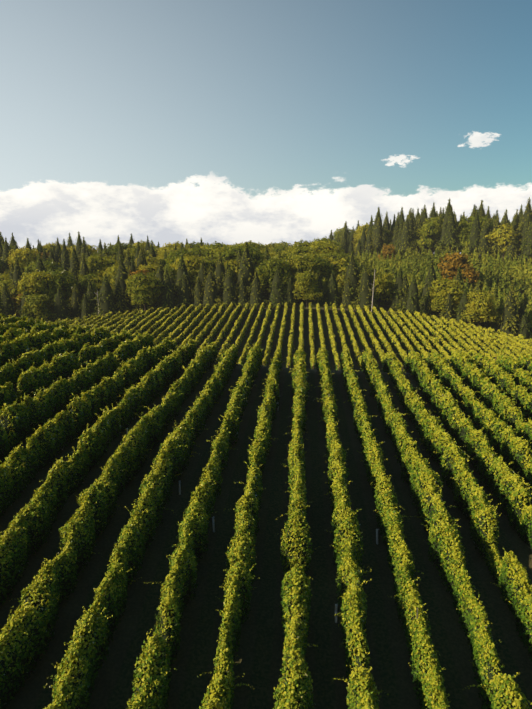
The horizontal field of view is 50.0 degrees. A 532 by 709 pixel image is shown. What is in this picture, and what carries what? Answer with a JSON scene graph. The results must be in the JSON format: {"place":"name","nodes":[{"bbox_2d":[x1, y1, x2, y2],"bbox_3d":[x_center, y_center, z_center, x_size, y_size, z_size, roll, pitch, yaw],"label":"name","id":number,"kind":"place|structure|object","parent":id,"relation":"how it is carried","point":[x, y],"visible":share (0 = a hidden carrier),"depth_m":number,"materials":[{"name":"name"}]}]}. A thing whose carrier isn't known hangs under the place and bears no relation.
{"place":"outdoors","nodes":[
{"label":"outdoors","id":0,"kind":"place"},
{"bbox_2d":[0,254,531,708],"bbox_3d":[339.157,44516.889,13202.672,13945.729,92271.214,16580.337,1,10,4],"label":"terrain","id":1,"kind":"structure","parent":0,"point":[259,666],"depth_m":26.58,"materials":[{"name":"brown soil"}]},
{"bbox_2d":[0,284,17,318],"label":"tree","id":2,"kind":"object","parent":1,"relation":"on","point":[7,302],"visible":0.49,"depth_m":174.69,"materials":[{"name":"green plant"}]},
{"bbox_2d":[9,255,23,297],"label":"mixed tree","id":3,"kind":"object","parent":1,"relation":"on","point":[17,273],"visible":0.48,"depth_m":196.44,"materials":[{"name":"green plant"}]},
{"bbox_2d":[4,246,39,273],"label":"mixed tree","id":4,"kind":"object","parent":1,"relation":"on","point":[24,255],"visible":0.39,"depth_m":237.46,"materials":[{"name":"green plant"}]},
{"bbox_2d":[15,269,55,309],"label":"mixed tree","id":5,"kind":"object","parent":1,"relation":"on","point":[35,282],"visible":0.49,"depth_m":178.29,"materials":[{"name":"green plant"}]},
{"bbox_2d":[19,293,53,320],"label":"tree","id":6,"kind":"object","parent":1,"relation":"on","point":[37,305],"visible":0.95,"depth_m":172.37,"materials":[{"name":"green plant"}]},
{"bbox_2d":[23,258,64,276],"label":"mixed tree","id":7,"kind":"object","parent":1,"relation":"on","point":[50,265],"visible":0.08,"depth_m":212.35,"materials":[{"name":"green plant"}]},
{"bbox_2d":[41,267,78,307],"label":"mixed tree","id":8,"kind":"object","parent":1,"relation":"on","point":[64,283],"visible":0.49,"depth_m":181.40,"materials":[{"name":"green plant"}]},
{"bbox_2d":[50,286,74,322],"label":"tree","id":9,"kind":"object","parent":1,"relation":"on","point":[60,309],"visible":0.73,"depth_m":174.34,"materials":[{"name":"green plant"}]},
{"bbox_2d":[59,239,69,270],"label":"mixed tree","id":10,"kind":"object","parent":1,"relation":"on","point":[64,259],"visible":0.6,"depth_m":244.30,"materials":[{"name":"green plant"}]},
{"bbox_2d":[68,242,80,281],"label":"mixed tree","id":11,"kind":"object","parent":1,"relation":"on","point":[74,264],"visible":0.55,"depth_m":201.99,"materials":[{"name":"green plant"}]},
{"bbox_2d":[68,284,82,317],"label":"tree","id":12,"kind":"object","parent":1,"relation":"on","point":[75,304],"visible":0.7,"depth_m":179.15,"materials":[{"name":"green plant"}]},
{"bbox_2d":[78,253,89,279],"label":"mixed tree","id":13,"kind":"object","parent":1,"relation":"on","point":[83,270],"visible":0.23,"depth_m":199.03,"materials":[{"name":"green plant"}]},
{"bbox_2d":[79,293,93,319],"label":"tree","id":14,"kind":"object","parent":1,"relation":"on","point":[85,307],"visible":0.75,"depth_m":176.19,"materials":[{"name":"green plant"}]},
{"bbox_2d":[76,273,100,299],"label":"mixed tree","id":15,"kind":"object","parent":1,"relation":"on","point":[82,283],"visible":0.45,"depth_m":192.12,"materials":[{"name":"green plant"}]},
{"bbox_2d":[87,278,97,315],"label":"tree","id":16,"kind":"object","parent":1,"relation":"on","point":[90,293],"visible":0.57,"depth_m":178.01,"materials":[{"name":"green plant"}]},
{"bbox_2d":[85,275,113,301],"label":"mixed tree","id":17,"kind":"object","parent":1,"relation":"on","point":[98,279],"visible":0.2,"depth_m":192.30,"materials":[{"name":"green plant"}]},
{"bbox_2d":[80,252,119,276],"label":"mixed tree","id":18,"kind":"object","parent":1,"relation":"on","point":[97,264],"visible":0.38,"depth_m":202.69,"materials":[{"name":"green plant"}]},
{"bbox_2d":[89,273,118,315],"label":"tree","id":19,"kind":"object","parent":1,"relation":"on","point":[106,298],"visible":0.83,"depth_m":175.31,"materials":[{"name":"green plant"}]},
{"bbox_2d":[102,241,135,256],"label":"mixed tree","id":20,"kind":"object","parent":1,"relation":"on","point":[112,250],"visible":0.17,"depth_m":265.76,"materials":[{"name":"green plant"}]},
{"bbox_2d":[102,263,137,290],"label":"mixed tree","id":21,"kind":"object","parent":1,"relation":"on","point":[110,273],"visible":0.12,"depth_m":194.44,"materials":[{"name":"green plant"}]},
{"bbox_2d":[114,278,127,313],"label":"tree","id":22,"kind":"object","parent":1,"relation":"on","point":[120,303],"visible":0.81,"depth_m":177.77,"materials":[{"name":"green plant"}]},
{"bbox_2d":[109,255,135,311],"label":"tree","id":23,"kind":"object","parent":1,"relation":"on","point":[122,274],"visible":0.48,"depth_m":182.99,"materials":[{"name":"green plant"}]},
{"bbox_2d":[136,244,146,269],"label":"mixed tree","id":24,"kind":"object","parent":1,"relation":"on","point":[141,258],"visible":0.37,"depth_m":199.24,"materials":[{"name":"green plant"}]},
{"bbox_2d":[125,271,163,311],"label":"tree","id":25,"kind":"object","parent":1,"relation":"on","point":[142,289],"visible":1,"depth_m":176.09,"materials":[{"name":"green plant"}]},
{"bbox_2d":[148,259,164,309],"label":"tree","id":26,"kind":"object","parent":1,"relation":"on","point":[160,272],"visible":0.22,"depth_m":184.29,"materials":[{"name":"green plant"}]},
{"bbox_2d":[154,266,176,310],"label":"tree","id":27,"kind":"object","parent":1,"relation":"on","point":[167,299],"visible":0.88,"depth_m":178.94,"materials":[{"name":"green plant"}]},
{"bbox_2d":[163,256,179,280],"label":"mixed tree","id":28,"kind":"object","parent":1,"relation":"on","point":[170,261],"visible":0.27,"depth_m":191.08,"materials":[{"name":"green plant"}]},
{"bbox_2d":[166,248,198,265],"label":"mixed tree","id":29,"kind":"object","parent":1,"relation":"on","point":[174,254],"visible":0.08,"depth_m":206.31,"materials":[{"name":"green plant"}]},
{"bbox_2d":[173,253,193,304],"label":"tree","id":30,"kind":"object","parent":1,"relation":"on","point":[182,269],"visible":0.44,"depth_m":184.24,"materials":[{"name":"green plant"}]},
{"bbox_2d":[175,272,193,309],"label":"tree","id":31,"kind":"object","parent":1,"relation":"on","point":[184,298],"visible":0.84,"depth_m":180.82,"materials":[{"name":"green plant"}]},
{"bbox_2d":[169,254,214,293],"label":"mixed tree","id":32,"kind":"object","parent":1,"relation":"on","point":[192,264],"visible":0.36,"depth_m":189.06,"materials":[{"name":"green plant"}]},
{"bbox_2d":[191,275,203,308],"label":"tree","id":33,"kind":"object","parent":1,"relation":"on","point":[198,295],"visible":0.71,"depth_m":180.91,"materials":[{"name":"green plant"}]},
{"bbox_2d":[192,257,207,297],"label":"tree","id":34,"kind":"object","parent":1,"relation":"on","point":[202,271],"visible":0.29,"depth_m":184.00,"materials":[{"name":"green plant"}]},
{"bbox_2d":[188,245,215,257],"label":"mixed tree","id":35,"kind":"object","parent":1,"relation":"on","point":[200,251],"visible":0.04,"depth_m":217.82,"materials":[{"name":"green plant"}]},
{"bbox_2d":[201,264,221,308],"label":"tree","id":36,"kind":"object","parent":1,"relation":"on","point":[212,297],"visible":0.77,"depth_m":179.76,"materials":[{"name":"green plant"}]},
{"bbox_2d":[213,251,224,299],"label":"tree","id":37,"kind":"object","parent":1,"relation":"on","point":[219,272],"visible":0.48,"depth_m":184.76,"materials":[{"name":"green plant"}]},
{"bbox_2d":[217,268,237,308],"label":"tree","id":38,"kind":"object","parent":1,"relation":"on","point":[229,295],"visible":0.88,"depth_m":180.03,"materials":[{"name":"green plant"}]},
{"bbox_2d":[224,260,239,285],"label":"mixed tree","id":39,"kind":"object","parent":1,"relation":"on","point":[233,268],"visible":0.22,"depth_m":199.52,"materials":[{"name":"green plant"}]},
{"bbox_2d":[215,245,269,279],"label":"mixed tree","id":40,"kind":"object","parent":1,"relation":"on","point":[256,254],"visible":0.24,"depth_m":204.75,"materials":[{"name":"green plant"}]},
{"bbox_2d":[235,275,250,307],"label":"tree","id":41,"kind":"object","parent":1,"relation":"on","point":[242,297],"visible":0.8,"depth_m":180.57,"materials":[{"name":"green plant"}]},
{"bbox_2d":[235,242,256,299],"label":"tree","id":42,"kind":"object","parent":1,"relation":"on","point":[246,268],"visible":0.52,"depth_m":183.28,"materials":[{"name":"green plant"}]},
{"bbox_2d":[126,402,378,622],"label":"posts","id":43,"kind":"object","parent":1,"relation":"on","point":[336,605],"visible":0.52,"depth_m":29.12,"materials":[{"name":"white"}]},
{"bbox_2d":[245,270,268,308],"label":"tree","id":44,"kind":"object","parent":1,"relation":"on","point":[256,294],"visible":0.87,"depth_m":179.69,"materials":[{"name":"green plant"}]},
{"bbox_2d":[0,302,531,708],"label":"vine","id":45,"kind":"object","parent":1,"relation":"on","point":[295,639],"depth_m":31.43,"materials":[{"name":"green plant"}]},
{"bbox_2d":[254,256,293,293],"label":"tree","id":46,"kind":"object","parent":1,"relation":"on","point":[266,270],"visible":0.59,"depth_m":183.00,"materials":[{"name":"green plant"}]},
{"bbox_2d":[264,265,288,309],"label":"tree","id":47,"kind":"object","parent":1,"relation":"on","point":[277,294],"visible":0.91,"depth_m":178.51,"materials":[{"name":"green plant"}]},
{"bbox_2d":[284,278,297,308],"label":"tree","id":48,"kind":"object","parent":1,"relation":"on","point":[289,296],"visible":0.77,"depth_m":179.22,"materials":[{"name":"green plant"}]},
{"bbox_2d":[284,253,315,281],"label":"mixed tree","id":49,"kind":"object","parent":1,"relation":"on","point":[303,263],"visible":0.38,"depth_m":190.58,"materials":[{"name":"green plant"}]},
{"bbox_2d":[285,244,316,255],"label":"mixed tree","id":50,"kind":"object","parent":1,"relation":"on","point":[298,250],"visible":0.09,"depth_m":226.38,"materials":[{"name":"green plant"}]},
{"bbox_2d":[291,270,323,306],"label":"tree","id":51,"kind":"object","parent":1,"relation":"on","point":[306,285],"visible":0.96,"depth_m":178.25,"materials":[{"name":"green plant"}]},
{"bbox_2d":[290,254,334,287],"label":"mixed tree","id":52,"kind":"object","parent":1,"relation":"on","point":[324,266],"visible":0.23,"depth_m":193.52,"materials":[{"name":"green plant"}]},
{"bbox_2d":[310,270,325,306],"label":"tree","id":53,"kind":"object","parent":1,"relation":"on","point":[319,301],"visible":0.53,"depth_m":180.92,"materials":[{"name":"green plant"}]},
{"bbox_2d":[308,241,344,254],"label":"mixed tree","id":54,"kind":"object","parent":1,"relation":"on","point":[324,248],"visible":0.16,"depth_m":231.89,"materials":[{"name":"green plant"}]},
{"bbox_2d":[320,270,341,307],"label":"tree","id":55,"kind":"object","parent":1,"relation":"on","point":[332,296],"visible":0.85,"depth_m":180.19,"materials":[{"name":"green plant"}]},
{"bbox_2d":[325,258,347,286],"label":"mixed tree","id":56,"kind":"object","parent":1,"relation":"on","point":[339,267],"visible":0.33,"depth_m":196.36,"materials":[{"name":"green plant"}]},
{"bbox_2d":[326,251,358,265],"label":"mixed tree","id":57,"kind":"object","parent":1,"relation":"on","point":[340,256],"visible":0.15,"depth_m":222.63,"materials":[{"name":"green plant"}]},
{"bbox_2d":[338,276,355,308],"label":"tree","id":58,"kind":"object","parent":1,"relation":"on","point":[348,299],"visible":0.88,"depth_m":179.54,"materials":[{"name":"green plant"}]},
{"bbox_2d":[337,251,361,308],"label":"tree","id":59,"kind":"object","parent":1,"relation":"on","point":[352,273],"visible":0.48,"depth_m":180.20,"materials":[{"name":"green plant"}]},
{"bbox_2d":[352,224,368,254],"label":"hill tree","id":60,"kind":"object","parent":1,"relation":"on","point":[358,234],"visible":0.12,"depth_m":352.00,"materials":[{"name":"green plant"}]},
{"bbox_2d":[353,262,381,309],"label":"tree","id":61,"kind":"object","parent":1,"relation":"on","point":[365,293],"visible":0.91,"depth_m":177.42,"materials":[{"name":"green plant"}]},
{"bbox_2d":[361,232,373,256],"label":"hill tree","id":62,"kind":"object","parent":1,"relation":"on","point":[368,246],"visible":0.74,"depth_m":311.53,"materials":[{"name":"green plant"}]},
{"bbox_2d":[370,207,387,251],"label":"hill tree","id":63,"kind":"object","parent":1,"relation":"on","point":[378,214],"visible":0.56,"depth_m":318.77,"materials":[{"name":"green plant"}]},
{"bbox_2d":[372,217,386,254],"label":"hill tree","id":64,"kind":"object","parent":1,"relation":"on","point":[378,237],"visible":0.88,"depth_m":316.88,"materials":[{"name":"green plant"}]},
{"bbox_2d":[369,270,394,308],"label":"tree","id":65,"kind":"object","parent":1,"relation":"on","point":[382,282],"visible":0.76,"depth_m":179.06,"materials":[{"name":"green plant"}]},
{"bbox_2d":[377,244,395,259],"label":"tree","id":66,"kind":"object","parent":1,"relation":"on","point":[388,249],"visible":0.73,"depth_m":283.69,"materials":[{"name":"brown plant"}]},
{"bbox_2d":[387,265,407,310],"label":"tree","id":67,"kind":"object","parent":1,"relation":"on","point":[396,300],"visible":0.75,"depth_m":178.78,"materials":[{"name":"green plant"}]},
{"bbox_2d":[381,260,416,279],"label":"young tree","id":68,"kind":"object","parent":1,"relation":"on","point":[404,268],"visible":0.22,"depth_m":232.47,"materials":[{"name":"green plant"}]},
{"bbox_2d":[395,271,409,312],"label":"tree","id":69,"kind":"object","parent":1,"relation":"on","point":[405,288],"visible":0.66,"depth_m":178.23,"materials":[{"name":"green plant"}]},
{"bbox_2d":[396,214,415,252],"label":"hill tree","id":70,"kind":"object","parent":1,"relation":"on","point":[405,243],"visible":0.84,"depth_m":301.79,"materials":[{"name":"green plant"}]},
{"bbox_2d":[394,249,421,265],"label":"young tree","id":71,"kind":"object","parent":1,"relation":"on","point":[405,256],"visible":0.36,"depth_m":276.80,"materials":[{"name":"green plant"}]},
{"bbox_2d":[402,271,426,316],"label":"tree","id":72,"kind":"object","parent":1,"relation":"on","point":[413,304],"visible":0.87,"depth_m":170.86,"materials":[{"name":"green plant"}]},
{"bbox_2d":[403,256,428,272],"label":"young tree","id":73,"kind":"object","parent":1,"relation":"on","point":[422,263],"visible":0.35,"depth_m":254.73,"materials":[{"name":"green plant"}]},
{"bbox_2d":[414,213,424,251],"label":"hill tree","id":74,"kind":"object","parent":1,"relation":"on","point":[418,226],"visible":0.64,"depth_m":304.50,"materials":[{"name":"green plant"}]},
{"bbox_2d":[405,258,439,279],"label":"young tree","id":75,"kind":"object","parent":1,"relation":"on","point":[436,269],"visible":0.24,"depth_m":238.47,"materials":[{"name":"green plant"}]},
{"bbox_2d":[421,291,432,317],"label":"tree","id":76,"kind":"object","parent":1,"relation":"on","point":[429,312],"visible":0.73,"depth_m":173.27,"materials":[{"name":"green plant"}]},
{"bbox_2d":[419,259,441,316],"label":"tree","id":77,"kind":"object","parent":1,"relation":"on","point":[430,277],"visible":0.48,"depth_m":177.02,"materials":[{"name":"green plant"}]},
{"bbox_2d":[415,216,451,253],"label":"hill tree","id":78,"kind":"object","parent":1,"relation":"on","point":[429,232],"visible":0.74,"depth_m":297.57,"materials":[{"name":"green plant"}]},
{"bbox_2d":[424,248,448,263],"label":"young tree","id":79,"kind":"object","parent":1,"relation":"on","point":[428,258],"visible":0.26,"depth_m":271.29,"materials":[{"name":"green plant"}]},
{"bbox_2d":[428,277,462,311],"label":"tree","id":80,"kind":"object","parent":1,"relation":"on","point":[439,291],"visible":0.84,"depth_m":170.74,"materials":[{"name":"green plant"}]},
{"bbox_2d":[435,198,459,246],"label":"hill tree","id":81,"kind":"object","parent":1,"relation":"on","point":[443,236],"visible":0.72,"depth_m":291.76,"materials":[{"name":"green plant"}]},
{"bbox_2d":[439,289,457,320],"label":"tree","id":82,"kind":"object","parent":1,"relation":"on","point":[448,314],"visible":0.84,"depth_m":169.44,"materials":[{"name":"green plant"}]},
{"bbox_2d":[440,206,459,250],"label":"hill tree","id":83,"kind":"object","parent":1,"relation":"on","point":[451,233],"visible":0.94,"depth_m":290.14,"materials":[{"name":"green plant"}]},
{"bbox_2d":[437,252,480,282],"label":"tree","id":84,"kind":"object","parent":1,"relation":"on","point":[451,264],"visible":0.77,"depth_m":217.29,"materials":[{"name":"orange plant"}]},
{"bbox_2d":[453,287,476,326],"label":"tree","id":85,"kind":"object","parent":1,"relation":"on","point":[463,302],"visible":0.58,"depth_m":166.38,"materials":[{"name":"green plant"}]},
{"bbox_2d":[454,214,492,251],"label":"hill tree","id":86,"kind":"object","parent":1,"relation":"on","point":[464,230],"visible":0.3,"depth_m":290.47,"materials":[{"name":"green plant"}]},
{"bbox_2d":[467,208,481,253],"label":"hill tree","id":87,"kind":"object","parent":1,"relation":"on","point":[473,240],"visible":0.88,"depth_m":281.61,"materials":[{"name":"green plant"}]},
{"bbox_2d":[464,254,489,272],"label":"young tree","id":88,"kind":"object","parent":1,"relation":"on","point":[486,263],"visible":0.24,"depth_m":250.17,"materials":[{"name":"green plant"}]},
{"bbox_2d":[461,289,502,325],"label":"tree","id":89,"kind":"object","parent":1,"relation":"on","point":[481,308],"visible":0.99,"depth_m":163.66,"materials":[{"name":"green plant"}]},
{"bbox_2d":[472,220,491,254],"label":"hill tree","id":90,"kind":"object","parent":1,"relation":"on","point":[484,244],"visible":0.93,"depth_m":279.80,"materials":[{"name":"green plant"}]},
{"bbox_2d":[472,259,503,282],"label":"young tree","id":91,"kind":"object","parent":1,"relation":"on","point":[490,267],"visible":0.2,"depth_m":235.31,"materials":[{"name":"green plant"}]},
{"bbox_2d":[481,251,510,266],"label":"young tree","id":92,"kind":"object","parent":1,"relation":"on","point":[491,258],"visible":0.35,"depth_m":265.66,"materials":[{"name":"green plant"}]},
{"bbox_2d":[479,266,514,289],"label":"young tree","id":93,"kind":"object","parent":1,"relation":"on","point":[495,274],"visible":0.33,"depth_m":226.92,"materials":[{"name":"green plant"}]},
{"bbox_2d":[491,216,502,254],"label":"hill tree","id":94,"kind":"object","parent":1,"relation":"on","point":[495,248],"visible":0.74,"depth_m":279.46,"materials":[{"name":"green plant"}]},
{"bbox_2d":[483,276,522,301],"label":"young tree","id":95,"kind":"object","parent":1,"relation":"on","point":[504,288],"visible":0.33,"depth_m":212.39,"materials":[{"name":"green plant"}]},
{"bbox_2d":[488,256,517,275],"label":"young tree","id":96,"kind":"object","parent":1,"relation":"on","point":[512,264],"visible":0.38,"depth_m":251.36,"materials":[{"name":"green plant"}]},
{"bbox_2d":[485,223,521,260],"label":"hill tree","id":97,"kind":"object","parent":1,"relation":"on","point":[503,235],"visible":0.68,"depth_m":276.21,"materials":[{"name":"green plant"}]},
{"bbox_2d":[496,283,520,335],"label":"tree","id":98,"kind":"object","parent":1,"relation":"on","point":[508,323],"visible":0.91,"depth_m":162.09,"materials":[{"name":"green plant"}]},
{"bbox_2d":[486,295,531,336],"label":"young tree","id":99,"kind":"object","parent":1,"relation":"on","point":[528,312],"visible":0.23,"depth_m":171.73,"materials":[{"name":"green plant"}]},
{"bbox_2d":[504,228,517,259],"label":"hill tree","id":100,"kind":"object","parent":1,"relation":"on","point":[511,247],"visible":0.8,"depth_m":272.40,"materials":[{"name":"green plant"}]},
{"bbox_2d":[493,258,531,283],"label":"young tree","id":101,"kind":"object","parent":1,"relation":"on","point":[517,270],"visible":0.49,"depth_m":238.37,"materials":[{"name":"green plant"}]},
{"bbox_2d":[506,268,531,292],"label":"young tree","id":102,"kind":"object","parent":1,"relation":"on","point":[525,282],"visible":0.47,"depth_m":227.57,"materials":[{"name":"green plant"}]},
{"bbox_2d":[516,197,531,239],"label":"hill tree","id":103,"kind":"object","parent":1,"relation":"on","point":[527,212],"visible":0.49,"depth_m":279.78,"materials":[{"name":"green plant"}]},
{"bbox_2d":[518,216,529,258],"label":"hill tree","id":104,"kind":"object","parent":1,"relation":"on","point":[524,236],"visible":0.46,"depth_m":273.08,"materials":[{"name":"green plant"}]},
{"bbox_2d":[517,313,531,338],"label":"tree","id":105,"kind":"object","parent":1,"relation":"on","point":[523,328],"visible":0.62,"depth_m":160.56,"materials":[{"name":"green plant"}]},
{"bbox_2d":[519,282,531,307],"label":"young tree","id":106,"kind":"object","parent":1,"relation":"on","point":[527,294],"visible":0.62,"depth_m":215.59,"materials":[{"name":"green plant"}]},
{"bbox_2d":[520,221,531,258],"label":"hill tree","id":107,"kind":"object","parent":1,"relation":"on","point":[527,249],"visible":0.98,"depth_m":263.57,"materials":[{"name":"green plant"}]},
{"bbox_2d":[0,0,531,253],"label":"sky","id":108,"kind":"structure","parent":0,"point":[229,122],"materials":[{"name":"blue"}]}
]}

